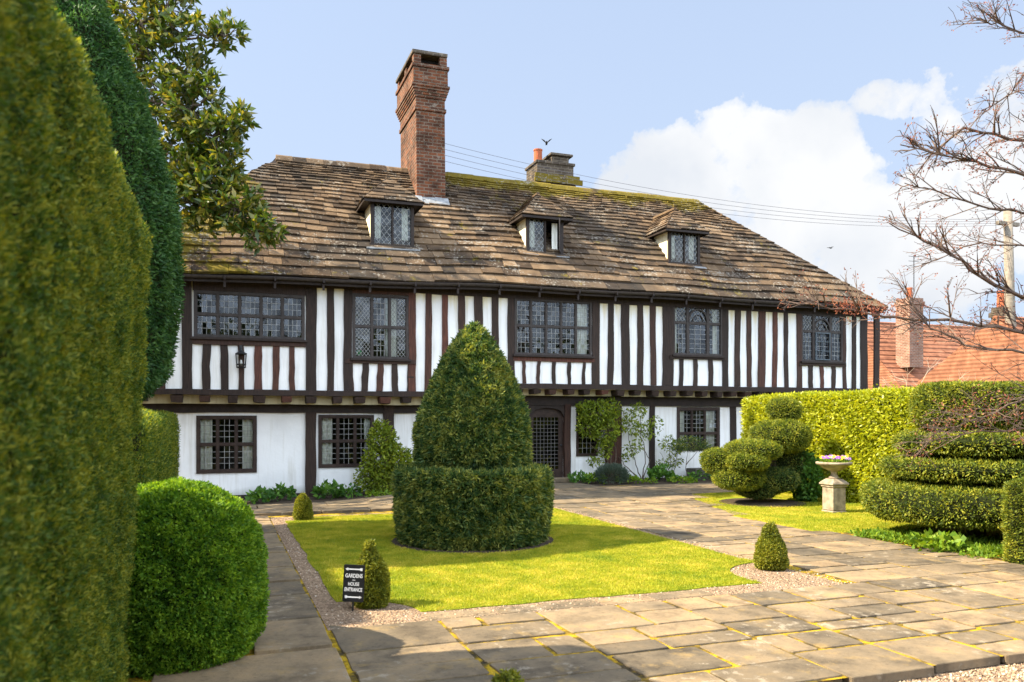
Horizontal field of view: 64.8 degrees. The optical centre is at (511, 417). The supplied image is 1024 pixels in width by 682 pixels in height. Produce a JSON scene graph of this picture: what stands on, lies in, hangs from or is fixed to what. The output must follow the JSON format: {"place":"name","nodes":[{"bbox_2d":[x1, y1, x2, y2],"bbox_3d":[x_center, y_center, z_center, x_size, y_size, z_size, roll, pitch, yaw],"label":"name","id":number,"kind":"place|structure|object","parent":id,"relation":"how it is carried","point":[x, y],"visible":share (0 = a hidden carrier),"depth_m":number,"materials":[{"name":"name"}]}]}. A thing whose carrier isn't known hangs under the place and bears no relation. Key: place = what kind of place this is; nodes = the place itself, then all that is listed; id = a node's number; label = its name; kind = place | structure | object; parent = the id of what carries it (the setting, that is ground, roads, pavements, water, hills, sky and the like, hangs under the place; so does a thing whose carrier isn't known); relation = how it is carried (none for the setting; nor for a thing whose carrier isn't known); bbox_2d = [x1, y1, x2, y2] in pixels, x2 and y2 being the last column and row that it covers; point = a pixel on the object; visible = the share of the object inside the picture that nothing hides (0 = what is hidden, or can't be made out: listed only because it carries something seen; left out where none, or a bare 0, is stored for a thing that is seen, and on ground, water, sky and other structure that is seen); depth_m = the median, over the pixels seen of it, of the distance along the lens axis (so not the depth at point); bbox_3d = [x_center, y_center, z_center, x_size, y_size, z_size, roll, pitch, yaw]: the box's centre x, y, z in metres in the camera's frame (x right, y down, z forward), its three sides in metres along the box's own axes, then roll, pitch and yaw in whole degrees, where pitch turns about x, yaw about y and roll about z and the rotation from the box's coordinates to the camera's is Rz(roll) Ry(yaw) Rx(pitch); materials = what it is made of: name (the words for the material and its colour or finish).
{"place":"outdoors","nodes":[
{"label":"outdoors","id":0,"kind":"place"},
{"bbox_2d":[151,516,350,681],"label":"garden path","id":1,"kind":"structure","parent":0,"point":[295,633],"depth_m":5.70,"materials":[{"name":"stone"}]},
{"bbox_2d":[242,479,712,504],"bbox_3d":[-1.475,1.723,18.672,22.000,0.170,1.800,0,0,-20],"label":"planting bed","id":2,"kind":"object","parent":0,"point":[314,499],"visible":0.09,"depth_m":18.23,"materials":[{"name":"soil"}]},
{"bbox_2d":[245,485,277,503],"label":"bedding plant","id":3,"kind":"object","parent":2,"relation":"on","point":[260,495],"visible":0.98,"depth_m":17.04,"materials":[{"name":"green plant"}]},
{"bbox_2d":[265,482,296,501],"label":"bedding plant","id":4,"kind":"object","parent":2,"relation":"on","point":[283,491],"visible":0.84,"depth_m":17.57,"materials":[{"name":"green plant"}]},
{"bbox_2d":[310,478,346,499],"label":"bedding plant","id":5,"kind":"object","parent":2,"relation":"on","point":[330,489],"visible":0.94,"depth_m":17.82,"materials":[{"name":"green plant"}]},
{"bbox_2d":[338,482,362,497],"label":"bedding plant","id":6,"kind":"object","parent":2,"relation":"on","point":[354,491],"visible":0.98,"depth_m":17.86,"materials":[{"name":"green plant"}]},
{"bbox_2d":[364,489,392,496],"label":"bedding plant","id":7,"kind":"object","parent":2,"relation":"on","point":[378,492],"visible":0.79,"depth_m":17.51,"materials":[{"name":"green plant"}]},
{"bbox_2d":[353,418,414,493],"bbox_3d":[-2.832,0.909,18.274,1.540,1.844,1.005,0,0,-20],"label":"shrub","id":8,"kind":"object","parent":2,"relation":"on","point":[380,472],"visible":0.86,"depth_m":18.09,"materials":[{"name":"green plant"}]},
{"bbox_2d":[567,469,592,483],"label":"bedding plant","id":9,"kind":"object","parent":2,"relation":"on","point":[578,477],"visible":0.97,"depth_m":20.06,"materials":[{"name":"green plant"}]},
{"bbox_2d":[581,472,607,483],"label":"bedding plant","id":10,"kind":"object","parent":2,"relation":"on","point":[592,476],"visible":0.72,"depth_m":19.95,"materials":[{"name":"green plant"}]},
{"bbox_2d":[574,397,620,480],"bbox_3d":[2.200,0.519,20.520,1.389,2.270,0.714,0,0,-20],"label":"climbing shrub","id":11,"kind":"object","parent":2,"relation":"on","point":[609,419],"visible":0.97,"depth_m":20.47,"materials":[{"name":"green plant"}]},
{"bbox_2d":[594,461,629,484],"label":"lavender bush","id":12,"kind":"object","parent":2,"relation":"on","point":[611,467],"visible":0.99,"depth_m":19.82,"materials":[{"name":"green plant"}]},
{"bbox_2d":[614,473,642,483],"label":"bedding plant","id":13,"kind":"object","parent":2,"relation":"on","point":[634,478],"visible":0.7,"depth_m":20.06,"materials":[{"name":"green plant"}]},
{"bbox_2d":[616,402,663,478],"bbox_3d":[3.304,0.604,20.931,1.400,2.119,0.488,0,0,-20],"label":"sparse shrub","id":14,"kind":"object","parent":2,"relation":"on","point":[638,425],"visible":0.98,"depth_m":20.90,"materials":[{"name":"green plant"}]},
{"bbox_2d":[639,477,657,483],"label":"bedding plant","id":15,"kind":"object","parent":2,"relation":"on","point":[646,480],"visible":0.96,"depth_m":20.04,"materials":[{"name":"green plant"}]},
{"bbox_2d":[646,462,678,481],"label":"bedding plant","id":16,"kind":"object","parent":2,"relation":"on","point":[656,473],"visible":0.88,"depth_m":20.76,"materials":[{"name":"green plant"}]},
{"bbox_2d":[655,435,685,471],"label":"slender shrub","id":17,"kind":"object","parent":2,"relation":"on","point":[671,456],"visible":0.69,"depth_m":21.26,"materials":[{"name":"green plant"}]},
{"bbox_2d":[666,475,697,483],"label":"bedding plant","id":18,"kind":"object","parent":2,"relation":"on","point":[684,478],"visible":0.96,"depth_m":20.18,"materials":[{"name":"green plant"}]},
{"bbox_2d":[669,435,712,475],"bbox_3d":[4.669,1.044,21.063,1.309,1.219,0.717,0,0,-20],"label":"standard tree","id":19,"kind":"object","parent":2,"relation":"on","point":[677,446],"visible":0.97,"depth_m":20.98,"materials":[{"name":"green plant"}]},
{"bbox_2d":[686,468,711,479],"bbox_3d":[5.038,1.500,21.585,0.583,0.300,0.440,0,0,-20],"label":"stone trough","id":20,"kind":"object","parent":2,"relation":"on","point":[690,470],"visible":0.39,"depth_m":21.39,"materials":[{"name":"stone"}]},
{"bbox_2d":[687,469,715,480],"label":"bedding plant","id":21,"kind":"object","parent":2,"relation":"on","point":[696,475],"visible":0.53,"depth_m":21.11,"materials":[{"name":"green plant"}]},
{"bbox_2d":[247,482,734,515],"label":"terrace","id":22,"kind":"structure","parent":0,"point":[570,493],"depth_m":16.59,"materials":[{"name":"stone"}]},
{"bbox_2d":[285,507,761,611],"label":"lawn","id":23,"kind":"structure","parent":0,"point":[514,603],"depth_m":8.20,"materials":[{"name":"green plant"}]},
{"bbox_2d":[389,320,555,553],"bbox_3d":[-0.517,0.222,10.720,2.260,3.086,2.260,0,0,-20],"label":"topiary yew","id":24,"kind":"object","parent":23,"relation":"on","point":[474,478],"visible":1,"depth_m":10.05,"materials":[{"name":"green plant"}]},
{"bbox_2d":[270,507,842,629],"bbox_3d":[-0.342,1.632,10.544,4.990,0.001,7.450,0,0,-20],"label":"gravel border","id":25,"kind":"object","parent":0,"point":[411,614],"visible":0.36,"depth_m":7.62,"materials":[{"name":"beige gravel"}]},
{"bbox_2d":[292,491,313,520],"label":"cone bush","id":26,"kind":"object","parent":25,"relation":"on","point":[303,508],"visible":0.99,"depth_m":12.76,"materials":[{"name":"green plant"}]},
{"bbox_2d":[342,564,364,610],"bbox_3d":[-1.335,1.454,6.810,0.193,0.437,0.024,0,0,0],"label":"garden sign","id":27,"kind":"object","parent":25,"relation":"on","point":[353,582],"visible":0.99,"depth_m":6.80,"materials":[{"name":"metal"}]},
{"bbox_2d":[351,538,390,608],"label":"cone bush","id":28,"kind":"object","parent":25,"relation":"on","point":[377,589],"visible":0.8,"depth_m":6.90,"materials":[{"name":"green plant"}]},
{"bbox_2d":[753,520,789,570],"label":"cone bush","id":29,"kind":"object","parent":25,"relation":"on","point":[771,552],"visible":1,"depth_m":8.60,"materials":[{"name":"green plant"}]},
{"bbox_2d":[112,0,1023,326],"label":"sky","id":30,"kind":"structure","parent":0,"point":[792,104],"materials":[{"name":"blue"}]},
{"bbox_2d":[126,485,1023,681],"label":"joint bedding","id":31,"kind":"object","parent":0,"point":[355,678],"visible":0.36,"depth_m":6.09,"materials":[{"name":"green plant"}]},
{"bbox_2d":[329,568,1023,681],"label":"paving","id":32,"kind":"structure","parent":0,"point":[439,653],"depth_m":5.97,"materials":[{"name":"stone"}]},
{"bbox_2d":[553,499,1023,582],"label":"house path","id":33,"kind":"structure","parent":0,"point":[708,526],"depth_m":10.44,"materials":[{"name":"stone"}]},
{"bbox_2d":[693,492,955,532],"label":"lawn","id":34,"kind":"structure","parent":0,"point":[752,512],"depth_m":13.09,"materials":[{"name":"green plant"}]},
{"bbox_2d":[698,395,813,506],"bbox_3d":[4.830,0.643,15.509,2.525,2.182,1.628,0,0,-20],"label":"cloud topiary","id":35,"kind":"object","parent":34,"relation":"on","point":[759,464],"visible":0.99,"depth_m":15.19,"materials":[{"name":"green plant"}]},
{"bbox_2d":[791,449,824,502],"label":"ivy bush","id":36,"kind":"object","parent":34,"relation":"on","point":[807,490],"visible":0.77,"depth_m":15.51,"materials":[{"name":"green plant"}]},
{"bbox_2d":[816,455,852,512],"bbox_3d":[5.578,1.159,13.970,0.600,1.043,0.600,0,0,-20],"label":"stone urn","id":37,"kind":"object","parent":34,"relation":"on","point":[833,485],"visible":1,"depth_m":13.86,"materials":[{"name":"beige stone"}]},
{"bbox_2d":[910,526,1006,539],"bbox_3d":[7.649,1.658,14.144,7.950,0.001,12.950,0,0,-20],"label":"soil bed","id":38,"kind":"object","parent":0,"point":[989,533],"visible":0.02,"depth_m":11.86,"materials":[{"name":"brown soil"}]},
{"bbox_2d":[740,386,1009,503],"bbox_3d":[7.842,0.613,13.983,1.628,2.460,11.179,0,0,-20],"label":"hedge","id":39,"kind":"object","parent":38,"relation":"on","point":[859,428],"visible":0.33,"depth_m":15.53,"materials":[{"name":"green plant"}]},
{"bbox_2d":[848,525,1007,558],"bbox_3d":[5.948,1.595,10.579,2.156,0.204,2.103,0,0,-20],"label":"ground cover","id":40,"kind":"object","parent":38,"relation":"on","point":[989,546],"visible":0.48,"depth_m":10.46,"materials":[{"name":"green plant"}]},
{"bbox_2d":[903,527,973,552],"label":"broad leaved plant","id":41,"kind":"object","parent":38,"relation":"on","point":[935,541],"visible":0.98,"depth_m":9.92,"materials":[{"name":"green plant"}]},
{"bbox_2d":[857,379,1023,538],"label":"tiered topiary","id":42,"kind":"object","parent":38,"relation":"on","point":[959,485],"visible":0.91,"depth_m":10.35,"materials":[{"name":"green plant"}]},
{"bbox_2d":[999,476,1023,564],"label":"hedge","id":43,"kind":"object","parent":38,"relation":"on","point":[1013,520],"visible":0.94,"depth_m":9.06,"materials":[{"name":"green plant"}]},
{"bbox_2d":[896,662,1023,681],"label":"gravel forecourt","id":44,"kind":"structure","parent":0,"point":[968,670],"depth_m":5.33,"materials":[{"name":"beige gravel"}]},
{"bbox_2d":[491,667,524,681],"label":"cone bush","id":45,"kind":"object","parent":44,"relation":"on","point":[505,675],"visible":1,"depth_m":3.63,"materials":[{"name":"green plant"}]},
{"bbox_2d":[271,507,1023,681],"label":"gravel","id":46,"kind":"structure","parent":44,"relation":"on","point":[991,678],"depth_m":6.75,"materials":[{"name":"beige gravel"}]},
{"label":"soil border","id":47,"kind":"structure","parent":0,"visible":0},
{"bbox_2d":[0,0,154,681],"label":"hedge","id":48,"kind":"object","parent":47,"relation":"on","point":[76,246],"visible":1,"depth_m":2.57,"materials":[{"name":"green plant"}]},
{"bbox_2d":[47,0,187,401],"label":"conifer","id":49,"kind":"object","parent":47,"relation":"on","point":[134,140],"visible":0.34,"depth_m":9.71,"materials":[{"name":"green plant"}]},
{"bbox_2d":[131,408,180,485],"bbox_3d":[-4.386,0.851,8.677,1.337,1.958,5.941,0,0,-20],"label":"hedge","id":50,"kind":"object","parent":47,"relation":"on","point":[155,444],"visible":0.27,"depth_m":7.67,"materials":[{"name":"green plant"}]},
{"bbox_2d":[123,476,269,680],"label":"round bush","id":51,"kind":"object","parent":47,"relation":"on","point":[198,591],"visible":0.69,"depth_m":5.11,"materials":[{"name":"green plant"}]},
{"bbox_2d":[106,0,289,256],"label":"magnolia tree","id":52,"kind":"object","parent":47,"relation":"on","point":[198,159],"visible":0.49,"depth_m":15.47,"materials":[{"name":"green plant"}]},
{"bbox_3d":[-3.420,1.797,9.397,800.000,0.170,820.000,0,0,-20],"label":"ground","id":53,"kind":"structure","parent":0,"visible":0},
{"bbox_2d":[141,49,888,498],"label":"timber framed house","id":54,"kind":"structure","parent":53,"relation":"on","point":[353,303],"depth_m":20.16,"materials":[{"name":"paint"}]},
{"bbox_2d":[196,416,256,473],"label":"window","id":55,"kind":"structure","parent":54,"relation":"in","point":[224,444],"depth_m":17.92,"materials":[{"name":"clear glass"}]},
{"bbox_2d":[235,345,246,367],"bbox_3d":[-5.811,-1.319,17.298,0.242,0.501,0.247,0,0,-20],"label":"wall lantern","id":56,"kind":"object","parent":54,"relation":"attached to","point":[240,352],"depth_m":17.23,"materials":[{"name":"metal"}]},
{"bbox_2d":[191,290,306,342],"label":"window","id":57,"kind":"structure","parent":54,"relation":"in","point":[218,315],"depth_m":17.95,"materials":[{"name":"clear glass"}]},
{"bbox_2d":[318,415,373,467],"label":"window","id":58,"kind":"structure","parent":54,"relation":"in","point":[341,438],"depth_m":18.77,"materials":[{"name":"clear glass"}]},
{"bbox_2d":[350,293,410,361],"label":"window","id":59,"kind":"structure","parent":54,"relation":"in","point":[380,323],"depth_m":18.66,"materials":[{"name":"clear glass"}]},
{"bbox_2d":[531,408,562,477],"bbox_3d":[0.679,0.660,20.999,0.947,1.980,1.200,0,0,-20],"label":"door","id":60,"kind":"structure","parent":54,"relation":"in","point":[546,423],"depth_m":20.81,"materials":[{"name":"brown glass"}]},
{"bbox_2d":[513,299,594,358],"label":"window","id":61,"kind":"structure","parent":54,"relation":"in","point":[543,328],"depth_m":20.31,"materials":[{"name":"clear glass"}]},
{"bbox_2d":[576,406,597,455],"bbox_3d":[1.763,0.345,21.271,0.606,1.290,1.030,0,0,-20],"label":"window","id":62,"kind":"structure","parent":54,"relation":"in","point":[583,445],"depth_m":20.88,"materials":[{"name":"clear glass"}]},
{"bbox_2d":[677,407,719,450],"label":"window","id":63,"kind":"structure","parent":54,"relation":"in","point":[704,422],"depth_m":22.13,"materials":[{"name":"clear glass"}]},
{"bbox_2d":[672,307,725,357],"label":"window","id":64,"kind":"structure","parent":54,"relation":"in","point":[696,330],"depth_m":21.59,"materials":[{"name":"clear glass"}]},
{"bbox_2d":[800,314,845,363],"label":"window","id":65,"kind":"structure","parent":54,"relation":"in","point":[820,333],"depth_m":22.89,"materials":[{"name":"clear glass"}]},
{"bbox_2d":[870,382,912,389],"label":"golden shrub","id":66,"kind":"object","parent":53,"relation":"on","point":[887,386],"depth_m":20.93,"materials":[{"name":"yellow plant"}]},
{"bbox_2d":[777,0,1023,471],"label":"maple tree","id":67,"kind":"object","parent":53,"relation":"on","point":[1000,280],"visible":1,"depth_m":8.87,"materials":[{"name":"brown plant"}]},
{"bbox_2d":[867,287,981,389],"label":"cottage","id":68,"kind":"structure","parent":53,"relation":"on","point":[900,353],"depth_m":43.07,"materials":[{"name":"ceramic"}]},
{"bbox_2d":[911,256,918,292],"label":"tv aerial","id":69,"kind":"object","parent":68,"relation":"attached to","point":[913,271],"visible":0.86,"depth_m":42.00,"materials":[{"name":"metal"}]},
{"bbox_2d":[879,357,981,387],"bbox_3d":[11.767,-0.016,22.614,2.592,3.341,2.503,0,0,31],"label":"dry shrub","id":70,"kind":"object","parent":53,"relation":"on","point":[924,376],"visible":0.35,"depth_m":21.94,"materials":[{"name":"brown plant"}]},
{"bbox_2d":[911,290,1023,387],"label":"cottage","id":71,"kind":"structure","parent":53,"relation":"on","point":[952,365],"depth_m":28.67,"materials":[{"name":"tile"}]},
{"bbox_2d":[996,211,1019,326],"bbox_3d":[17.232,-2.742,27.953,1.000,8.984,0.423,0,0,-20],"label":"telegraph pole","id":72,"kind":"object","parent":53,"relation":"on","point":[1009,263],"visible":0.38,"depth_m":27.89,"materials":[{"name":"brown wood"}]},
{"bbox_2d":[445,149,990,221],"bbox_3d":[7.314,-7.180,25.480,20.155,1.251,0.011,0,0,-14],"label":"overhead wire","id":73,"kind":"object","parent":72,"relation":"attached to","point":[745,207],"visible":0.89,"depth_m":25.64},
{"bbox_2d":[445,155,990,223],"bbox_3d":[7.446,-7.039,25.528,20.434,1.193,0.011,0,0,-14],"label":"overhead wire","id":74,"kind":"object","parent":72,"relation":"attached to","point":[710,207],"visible":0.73,"depth_m":25.41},
{"bbox_2d":[446,161,992,226],"bbox_3d":[7.577,-6.894,25.576,20.712,1.142,0.011,0,0,-14],"label":"overhead wire","id":75,"kind":"object","parent":72,"relation":"attached to","point":[757,217],"visible":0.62,"depth_m":26.12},
{"bbox_2d":[445,143,998,219],"bbox_3d":[7.183,-7.317,25.432,19.876,1.317,0.011,0,0,-14],"label":"overhead wire","id":76,"kind":"object","parent":72,"relation":"attached to","point":[733,201],"visible":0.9,"depth_m":25.36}
]}

